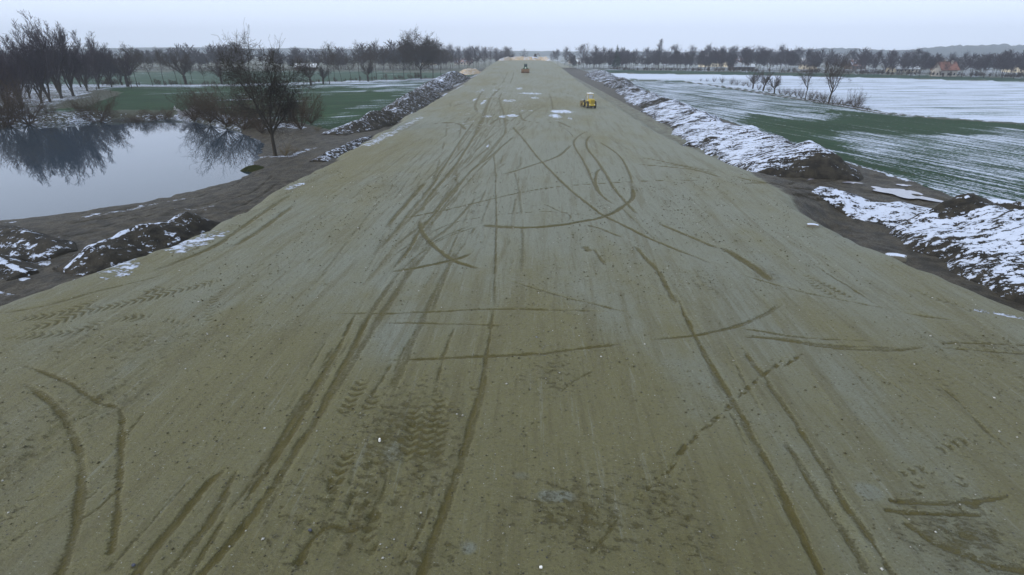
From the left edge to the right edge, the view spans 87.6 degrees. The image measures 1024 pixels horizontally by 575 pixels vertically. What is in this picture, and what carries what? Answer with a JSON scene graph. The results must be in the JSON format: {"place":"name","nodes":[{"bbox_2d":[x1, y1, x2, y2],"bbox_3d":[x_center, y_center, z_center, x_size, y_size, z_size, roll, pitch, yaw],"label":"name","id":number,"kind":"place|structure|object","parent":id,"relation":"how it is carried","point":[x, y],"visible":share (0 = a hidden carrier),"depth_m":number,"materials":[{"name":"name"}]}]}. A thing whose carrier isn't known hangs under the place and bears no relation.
{"place":"outdoors","nodes":[
{"label":"outdoors","id":0,"kind":"place"},
{"bbox_2d":[0,118,264,219],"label":"water","id":1,"kind":"structure","parent":0,"point":[47,169],"depth_m":79.87,"materials":[{"name":"grey liquid"}]},
{"bbox_2d":[40,79,431,129],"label":"field","id":2,"kind":"structure","parent":0,"point":[344,103],"depth_m":176.89,"materials":[{"name":"plant"}]},
{"bbox_2d":[92,49,119,86],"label":"poplar tree","id":3,"kind":"object","parent":2,"relation":"on","point":[111,67],"visible":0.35,"depth_m":226.98,"materials":[{"name":"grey plant"}]},
{"bbox_2d":[293,57,319,84],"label":"willow tree","id":4,"kind":"object","parent":2,"relation":"on","point":[308,68],"visible":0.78,"depth_m":239.40,"materials":[{"name":"grey plant"}]},
{"bbox_2d":[317,63,331,83],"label":"willow tree","id":5,"kind":"object","parent":2,"relation":"on","point":[322,73],"visible":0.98,"depth_m":248.18,"materials":[{"name":"grey plant"}]},
{"bbox_2d":[316,41,338,83],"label":"alder tree","id":6,"kind":"object","parent":2,"relation":"on","point":[327,53],"visible":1,"depth_m":246.78,"materials":[{"name":"grey plant"}]},
{"bbox_2d":[360,58,374,81],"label":"willow tree","id":7,"kind":"object","parent":2,"relation":"on","point":[369,69],"visible":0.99,"depth_m":275.72,"materials":[{"name":"grey plant"}]},
{"bbox_2d":[18,71,475,84],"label":"field","id":8,"kind":"structure","parent":0,"point":[142,78],"depth_m":321.39,"materials":[{"name":"plant"}]},
{"bbox_2d":[158,50,180,84],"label":"alder tree","id":9,"kind":"object","parent":8,"relation":"on","point":[172,59],"visible":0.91,"depth_m":245.29,"materials":[{"name":"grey plant"}]},
{"bbox_2d":[161,48,194,83],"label":"willow tree","id":10,"kind":"object","parent":8,"relation":"on","point":[181,63],"visible":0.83,"depth_m":250.39,"materials":[{"name":"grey plant"}]},
{"bbox_2d":[100,73,426,85],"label":"hedge","id":11,"kind":"object","parent":8,"relation":"on","point":[106,82],"visible":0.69,"depth_m":240.29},
{"bbox_2d":[360,38,384,79],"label":"alder tree","id":12,"kind":"object","parent":8,"relation":"on","point":[375,49],"visible":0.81,"depth_m":289.10,"materials":[{"name":"grey plant"}]},
{"bbox_2d":[394,26,443,78],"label":"bare tree","id":13,"kind":"object","parent":8,"relation":"on","point":[423,50],"visible":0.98,"depth_m":294.01,"materials":[{"name":"grey plant"}]},
{"bbox_2d":[6,47,756,56],"bbox_3d":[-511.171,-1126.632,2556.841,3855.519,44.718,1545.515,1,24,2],"label":"hills","id":14,"kind":"structure","parent":0,"point":[517,53],"depth_m":2600.22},
{"bbox_2d":[0,60,1023,574],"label":"road","id":15,"kind":"structure","parent":0,"point":[490,128],"depth_m":19.49,"materials":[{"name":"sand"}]},
{"bbox_2d":[580,92,595,107],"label":"wheel loader","id":16,"kind":"object","parent":15,"relation":"on","point":[590,101],"visible":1,"depth_m":116.92,"materials":[{"name":"yellow paint"}]},
{"bbox_2d":[0,56,1023,311],"bbox_3d":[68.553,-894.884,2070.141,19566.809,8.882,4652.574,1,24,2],"label":"ground","id":17,"kind":"structure","parent":0,"point":[220,202],"depth_m":59.16,"materials":[{"name":"soil"}]},
{"bbox_2d":[0,46,24,108],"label":"poplar tree","id":18,"kind":"object","parent":17,"relation":"on","point":[4,65],"visible":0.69,"depth_m":125.70,"materials":[{"name":"black plant"}]},
{"bbox_2d":[0,84,26,128],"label":"shrub","id":19,"kind":"object","parent":17,"relation":"on","point":[5,120],"visible":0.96,"depth_m":114.98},
{"bbox_2d":[0,70,35,125],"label":"shrub","id":20,"kind":"object","parent":17,"relation":"on","point":[11,96],"visible":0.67,"depth_m":119.38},
{"bbox_2d":[0,255,39,280],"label":"earth mound","id":21,"kind":"object","parent":17,"relation":"on","point":[12,268],"visible":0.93,"depth_m":35.94,"materials":[{"name":"soil"}]},
{"bbox_2d":[0,45,39,108],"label":"poplar tree","id":22,"kind":"object","parent":17,"relation":"on","point":[16,68],"visible":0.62,"depth_m":138.60,"materials":[{"name":"black plant"}]},
{"bbox_2d":[0,36,55,102],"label":"poplar tree","id":23,"kind":"object","parent":17,"relation":"on","point":[35,76],"visible":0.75,"depth_m":151.81,"materials":[{"name":"black plant"}]},
{"bbox_2d":[0,83,58,125],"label":"shrub","id":24,"kind":"object","parent":17,"relation":"on","point":[30,116],"visible":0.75,"depth_m":120.31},
{"bbox_2d":[1,18,58,101],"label":"poplar tree","id":25,"kind":"object","parent":17,"relation":"on","point":[37,52],"visible":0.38,"depth_m":156.41,"materials":[{"name":"black plant"}]},
{"bbox_2d":[0,225,77,262],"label":"earth mound","id":26,"kind":"object","parent":17,"relation":"on","point":[26,245],"visible":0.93,"depth_m":39.68,"materials":[{"name":"soil"}]},
{"bbox_2d":[17,9,80,98],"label":"poplar tree","id":27,"kind":"object","parent":17,"relation":"on","point":[56,82],"visible":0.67,"depth_m":168.88,"materials":[{"name":"black plant"}]},
{"bbox_2d":[32,22,93,95],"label":"poplar tree","id":28,"kind":"object","parent":17,"relation":"on","point":[73,62],"visible":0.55,"depth_m":178.88,"materials":[{"name":"black plant"}]},
{"bbox_2d":[0,46,138,89],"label":"wood","id":29,"kind":"object","parent":17,"relation":"on","point":[126,65],"visible":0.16,"depth_m":215.08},
{"bbox_2d":[67,38,102,90],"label":"poplar tree","id":30,"kind":"object","parent":17,"relation":"on","point":[85,81],"visible":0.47,"depth_m":202.52,"materials":[{"name":"black plant"}]},
{"bbox_2d":[62,89,119,122],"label":"shrub","id":31,"kind":"object","parent":17,"relation":"on","point":[106,114],"visible":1,"depth_m":125.36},
{"bbox_2d":[81,30,112,87],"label":"poplar tree","id":32,"kind":"object","parent":17,"relation":"on","point":[96,55],"visible":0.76,"depth_m":216.45,"materials":[{"name":"black plant"}]},
{"bbox_2d":[104,46,141,86],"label":"willow tree","id":33,"kind":"object","parent":17,"relation":"on","point":[124,72],"visible":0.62,"depth_m":228.34,"materials":[{"name":"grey plant"}]},
{"bbox_2d":[116,41,144,86],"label":"alder tree","id":34,"kind":"object","parent":17,"relation":"on","point":[134,59],"visible":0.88,"depth_m":226.85,"materials":[{"name":"grey plant"}]},
{"bbox_2d":[107,108,162,123],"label":"shrub","id":35,"kind":"object","parent":17,"relation":"on","point":[134,120],"visible":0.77,"depth_m":125.78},
{"bbox_2d":[52,211,220,275],"bbox_3d":[-27.572,-3.667,40.470,6.508,2.217,12.527,5,24,11],"label":"earth mound","id":36,"kind":"object","parent":17,"relation":"on","point":[136,241],"visible":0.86,"depth_m":39.03,"materials":[{"name":"soil"}]},
{"bbox_2d":[132,51,154,85],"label":"alder tree","id":37,"kind":"object","parent":17,"relation":"on","point":[145,60],"visible":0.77,"depth_m":235.26,"materials":[{"name":"grey plant"}]},
{"bbox_2d":[137,103,176,119],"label":"shrub","id":38,"kind":"object","parent":17,"relation":"on","point":[168,114],"visible":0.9,"depth_m":131.24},
{"bbox_2d":[147,47,167,84],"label":"alder tree","id":39,"kind":"object","parent":17,"relation":"on","point":[157,56],"visible":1,"depth_m":238.57,"materials":[{"name":"grey plant"}]},
{"bbox_2d":[165,91,210,120],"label":"shrub","id":40,"kind":"object","parent":17,"relation":"on","point":[188,112],"visible":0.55,"depth_m":125.14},
{"bbox_2d":[165,81,234,122],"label":"shrub","id":41,"kind":"object","parent":17,"relation":"on","point":[200,115],"visible":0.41,"depth_m":120.27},
{"bbox_2d":[205,57,223,83],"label":"willow tree","id":42,"kind":"object","parent":17,"relation":"on","point":[215,67],"visible":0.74,"depth_m":248.16,"materials":[{"name":"grey plant"}]},
{"bbox_2d":[171,79,260,127],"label":"shrub","id":43,"kind":"object","parent":17,"relation":"on","point":[207,112],"visible":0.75,"depth_m":113.87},
{"bbox_2d":[0,40,483,69],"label":"wood","id":44,"kind":"object","parent":17,"relation":"on","point":[199,57],"visible":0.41,"depth_m":477.23,"materials":[{"name":"plant"}]},
{"bbox_2d":[206,95,277,129],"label":"shrub","id":45,"kind":"object","parent":17,"relation":"on","point":[233,117],"visible":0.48,"depth_m":109.44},
{"bbox_2d":[240,165,263,171],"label":"grass clump","id":46,"kind":"object","parent":17,"relation":"on","point":[252,168],"visible":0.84,"depth_m":73.86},
{"bbox_2d":[236,102,277,132],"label":"shrub","id":47,"kind":"object","parent":17,"relation":"on","point":[258,126],"visible":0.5,"depth_m":102.85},
{"bbox_2d":[200,24,322,155],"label":"bare tree","id":48,"kind":"object","parent":17,"relation":"on","point":[280,90],"visible":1,"depth_m":76.93,"materials":[{"name":"black plant"}]},
{"bbox_2d":[272,87,320,131],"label":"shrub","id":49,"kind":"object","parent":17,"relation":"on","point":[300,116],"visible":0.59,"depth_m":101.02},
{"bbox_2d":[296,92,325,123],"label":"shrub","id":50,"kind":"object","parent":17,"relation":"on","point":[316,112],"visible":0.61,"depth_m":110.39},
{"bbox_2d":[309,136,372,161],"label":"earth mound","id":51,"kind":"object","parent":17,"relation":"on","point":[339,151],"visible":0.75,"depth_m":77.27,"materials":[{"name":"soil"}]},
{"bbox_2d":[346,42,369,81],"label":"alder tree","id":52,"kind":"object","parent":17,"relation":"on","point":[356,51],"visible":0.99,"depth_m":271.94,"materials":[{"name":"grey plant"}]},
{"bbox_2d":[322,110,414,135],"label":"earth mound","id":53,"kind":"object","parent":17,"relation":"on","point":[373,120],"visible":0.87,"depth_m":104.45,"materials":[{"name":"soil"}]},
{"bbox_2d":[387,46,417,74],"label":"birch tree","id":54,"kind":"object","parent":17,"relation":"on","point":[404,52],"visible":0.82,"depth_m":295.18,"materials":[{"name":"grey plant"}]},
{"bbox_2d":[381,88,441,115],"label":"earth mound","id":55,"kind":"object","parent":17,"relation":"on","point":[410,102],"visible":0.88,"depth_m":142.14,"materials":[{"name":"soil"}]},
{"bbox_2d":[415,79,453,92],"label":"earth mound","id":56,"kind":"object","parent":17,"relation":"on","point":[435,86],"visible":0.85,"depth_m":206.71,"materials":[{"name":"soil"}]},
{"bbox_2d":[434,71,470,84],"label":"earth mound","id":57,"kind":"object","parent":17,"relation":"on","point":[453,78],"visible":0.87,"depth_m":266.54,"materials":[{"name":"soil"}]},
{"bbox_2d":[379,46,526,67],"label":"wood","id":58,"kind":"object","parent":17,"relation":"on","point":[506,53],"visible":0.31,"depth_m":620.15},
{"bbox_2d":[459,68,480,74],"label":"sand heap","id":59,"kind":"object","parent":17,"relation":"on","point":[468,71],"visible":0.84,"depth_m":370.56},
{"bbox_2d":[498,56,550,60],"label":"sand heap","id":60,"kind":"object","parent":17,"relation":"on","point":[545,58],"visible":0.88,"depth_m":484.73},
{"bbox_2d":[575,44,590,67],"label":"bare tree","id":61,"kind":"object","parent":17,"relation":"on","point":[582,47],"visible":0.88,"depth_m":520.46,"materials":[{"name":"grey plant"}]},
{"bbox_2d":[589,45,601,63],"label":"bare tree","id":62,"kind":"object","parent":17,"relation":"on","point":[595,54],"visible":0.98,"depth_m":489.92,"materials":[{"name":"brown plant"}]},
{"bbox_2d":[584,70,618,81],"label":"spoil heap","id":63,"kind":"object","parent":17,"relation":"on","point":[601,76],"visible":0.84,"depth_m":296.12,"materials":[{"name":"snow"}]},
{"bbox_2d":[610,45,621,68],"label":"conifer tree","id":64,"kind":"object","parent":17,"relation":"on","point":[617,62],"visible":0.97,"depth_m":480.26,"materials":[{"name":"grey plant"}]},
{"bbox_2d":[603,77,633,87],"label":"spoil heap","id":65,"kind":"object","parent":17,"relation":"on","point":[620,82],"visible":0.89,"depth_m":231.53,"materials":[{"name":"snow"}]},
{"bbox_2d":[614,84,648,95],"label":"spoil heap","id":66,"kind":"object","parent":17,"relation":"on","point":[629,90],"visible":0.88,"depth_m":186.80,"materials":[{"name":"snow"}]},
{"bbox_2d":[624,92,668,107],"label":"spoil ridge","id":67,"kind":"structure","parent":17,"relation":"on","point":[643,100],"depth_m":152.19,"materials":[{"name":"snow"}]},
{"bbox_2d":[654,39,664,69],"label":"poplar tree","id":68,"kind":"object","parent":17,"relation":"on","point":[659,50],"visible":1,"depth_m":454.32,"materials":[{"name":"grey plant"}]},
{"bbox_2d":[640,99,720,126],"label":"spoil ridge","id":69,"kind":"structure","parent":17,"relation":"on","point":[674,113],"depth_m":116.27,"materials":[{"name":"snow"}]},
{"bbox_2d":[702,44,716,67],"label":"bare tree","id":70,"kind":"object","parent":17,"relation":"on","point":[708,54],"visible":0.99,"depth_m":435.53,"materials":[{"name":"grey plant"}]},
{"bbox_2d":[714,47,729,71],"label":"bare tree","id":71,"kind":"object","parent":17,"relation":"on","point":[721,54],"visible":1,"depth_m":413.96,"materials":[{"name":"grey plant"}]},
{"bbox_2d":[725,45,745,66],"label":"bare tree","id":72,"kind":"object","parent":17,"relation":"on","point":[735,52],"visible":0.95,"depth_m":415.63,"materials":[{"name":"grey plant"}]},
{"bbox_2d":[727,62,755,69],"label":"house","id":73,"kind":"structure","parent":17,"relation":"on","point":[740,65],"depth_m":470.85,"materials":[{"name":"white wood"}]},
{"bbox_2d":[671,118,863,180],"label":"spoil ridge","id":74,"kind":"structure","parent":17,"relation":"on","point":[751,148],"depth_m":69.44,"materials":[{"name":"snow"}]},
{"bbox_2d":[565,46,1023,75],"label":"wood","id":75,"kind":"object","parent":17,"relation":"on","point":[699,59],"visible":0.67,"depth_m":435.77,"materials":[{"name":"plant"}]},
{"bbox_2d":[796,58,818,99],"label":"bare tree","id":76,"kind":"object","parent":17,"relation":"on","point":[806,79],"visible":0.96,"depth_m":166.58,"materials":[{"name":"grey plant"}]},
{"bbox_2d":[812,54,857,102],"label":"bare tree","id":77,"kind":"object","parent":17,"relation":"on","point":[832,85],"visible":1,"depth_m":154.62,"materials":[{"name":"grey plant"}]},
{"bbox_2d":[844,86,870,107],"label":"shrub","id":78,"kind":"object","parent":17,"relation":"on","point":[850,101],"visible":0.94,"depth_m":142.82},
{"bbox_2d":[812,186,931,228],"bbox_3d":[33.145,-7.134,48.254,11.725,2.179,8.588,14,28,29],"label":"spoil heap","id":79,"kind":"object","parent":17,"relation":"on","point":[892,215],"visible":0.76,"depth_m":47.70,"materials":[{"name":"snow"}]},
{"bbox_2d":[886,253,906,261],"bbox_3d":[27.305,-2.131,38.063,1.280,0.470,0.750,7,25,16],"label":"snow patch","id":80,"kind":"object","parent":17,"relation":"on","point":[901,257],"visible":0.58,"depth_m":37.72,"materials":[{"name":"snow"}]},
{"bbox_2d":[885,64,920,71],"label":"house","id":81,"kind":"structure","parent":17,"relation":"on","point":[898,69],"depth_m":403.74,"materials":[{"name":"white wood"}]},
{"bbox_2d":[871,186,942,201],"bbox_3d":[40.457,-9.691,55.285,4.258,0.001,6.926,1,24,2],"label":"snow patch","id":82,"kind":"object","parent":17,"relation":"on","point":[903,193],"visible":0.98,"depth_m":55.44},
{"bbox_2d":[890,193,1023,304],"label":"spoil heap","id":83,"kind":"object","parent":17,"relation":"on","point":[973,237],"visible":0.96,"depth_m":38.19,"materials":[{"name":"snow"}]},
{"bbox_2d":[988,199,1023,209],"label":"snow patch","id":84,"kind":"object","parent":17,"relation":"on","point":[1008,204],"visible":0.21,"depth_m":47.92,"materials":[{"name":"snow"}]},
{"bbox_2d":[0,0,1023,51],"label":"sky","id":85,"kind":"structure","parent":0,"point":[528,25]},
{"bbox_2d":[605,70,1023,80],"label":"field","id":86,"kind":"structure","parent":0,"point":[819,74],"depth_m":365.44,"materials":[{"name":"snow"}]},
{"bbox_2d":[683,45,698,70],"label":"bare tree","id":87,"kind":"object","parent":86,"relation":"on","point":[691,58],"visible":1,"depth_m":435.55,"materials":[{"name":"grey plant"}]},
{"bbox_2d":[735,44,757,71],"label":"bare tree","id":88,"kind":"object","parent":86,"relation":"on","point":[744,51],"visible":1,"depth_m":404.82,"materials":[{"name":"grey plant"}]},
{"bbox_2d":[752,44,764,71],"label":"bare tree","id":89,"kind":"object","parent":86,"relation":"on","point":[758,50],"visible":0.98,"depth_m":404.52,"materials":[{"name":"grey plant"}]},
{"bbox_2d":[772,44,791,72],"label":"bare tree","id":90,"kind":"object","parent":86,"relation":"on","point":[780,52],"visible":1,"depth_m":381.60,"materials":[{"name":"grey plant"}]},
{"bbox_2d":[784,47,806,66],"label":"bare tree","id":91,"kind":"object","parent":86,"relation":"on","point":[800,51],"visible":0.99,"depth_m":388.18,"materials":[{"name":"grey plant"}]},
{"bbox_2d":[802,47,817,69],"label":"bare tree","id":92,"kind":"object","parent":86,"relation":"on","point":[809,54],"visible":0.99,"depth_m":379.24,"materials":[{"name":"grey plant"}]},
{"bbox_2d":[613,67,1023,77],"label":"hedge","id":93,"kind":"object","parent":86,"relation":"on","point":[862,72],"visible":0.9,"depth_m":359.51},
{"bbox_2d":[842,48,859,73],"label":"bare tree","id":94,"kind":"object","parent":86,"relation":"on","point":[855,52],"visible":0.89,"depth_m":359.67,"materials":[{"name":"grey plant"}]},
{"bbox_2d":[856,51,867,70],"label":"bare tree","id":95,"kind":"object","parent":86,"relation":"on","point":[862,56],"visible":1,"depth_m":351.10,"materials":[{"name":"grey plant"}]},
{"bbox_2d":[871,50,886,75],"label":"bare tree","id":96,"kind":"object","parent":86,"relation":"on","point":[879,53],"visible":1,"depth_m":343.68,"materials":[{"name":"grey plant"}]},
{"bbox_2d":[886,50,905,74],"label":"bare tree","id":97,"kind":"object","parent":86,"relation":"on","point":[895,54],"visible":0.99,"depth_m":333.06,"materials":[{"name":"grey plant"}]},
{"bbox_2d":[898,47,927,75],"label":"bare tree","id":98,"kind":"object","parent":86,"relation":"on","point":[912,55],"visible":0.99,"depth_m":324.83,"materials":[{"name":"grey plant"}]},
{"bbox_2d":[928,55,946,76],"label":"bare tree","id":99,"kind":"object","parent":86,"relation":"on","point":[938,61],"visible":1,"depth_m":326.20,"materials":[{"name":"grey plant"}]},
{"bbox_2d":[930,60,959,76],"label":"house","id":100,"kind":"structure","parent":86,"relation":"on","point":[954,67],"depth_m":334.27,"materials":[{"name":"beige tile"}]},
{"bbox_2d":[942,51,960,74],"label":"bare tree","id":101,"kind":"object","parent":86,"relation":"on","point":[951,58],"visible":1,"depth_m":320.28,"materials":[{"name":"grey plant"}]},
{"bbox_2d":[955,50,973,76],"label":"bare tree","id":102,"kind":"object","parent":86,"relation":"on","point":[966,57],"visible":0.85,"depth_m":315.54,"materials":[{"name":"grey plant"}]},
{"bbox_2d":[956,52,991,75],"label":"bare tree","id":103,"kind":"object","parent":86,"relation":"on","point":[978,56],"visible":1,"depth_m":307.89,"materials":[{"name":"grey plant"}]},
{"bbox_2d":[978,53,996,77],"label":"bare tree","id":104,"kind":"object","parent":86,"relation":"on","point":[988,59],"visible":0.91,"depth_m":309.90,"materials":[{"name":"grey plant"}]},
{"bbox_2d":[993,48,1021,78],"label":"bare tree","id":105,"kind":"object","parent":86,"relation":"on","point":[1004,63],"visible":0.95,"depth_m":301.65,"materials":[{"name":"grey plant"}]},
{"bbox_2d":[1006,56,1022,78],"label":"bare tree","id":106,"kind":"object","parent":86,"relation":"on","point":[1016,64],"visible":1,"depth_m":298.96,"materials":[{"name":"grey plant"}]},
{"bbox_2d":[613,74,1023,123],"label":"field","id":107,"kind":"structure","parent":0,"point":[1002,101],"depth_m":199.05,"materials":[{"name":"snow"}]},
{"bbox_2d":[746,71,761,88],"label":"willow tree","id":108,"kind":"object","parent":107,"relation":"on","point":[753,78],"visible":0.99,"depth_m":218.36,"materials":[{"name":"plant"}]},
{"bbox_2d":[760,69,772,90],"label":"willow tree","id":109,"kind":"object","parent":107,"relation":"on","point":[766,79],"visible":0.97,"depth_m":205.72,"materials":[{"name":"plant"}]},
{"bbox_2d":[632,81,1023,201],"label":"field","id":110,"kind":"structure","parent":0,"point":[954,158],"depth_m":93.85,"materials":[{"name":"plant"}]},
{"bbox_2d":[772,43,1023,57],"bbox_3d":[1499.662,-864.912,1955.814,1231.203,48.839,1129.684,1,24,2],"label":"hills","id":111,"kind":"structure","parent":0,"point":[977,50],"depth_m":1757.47,"materials":[{"name":"grey"}]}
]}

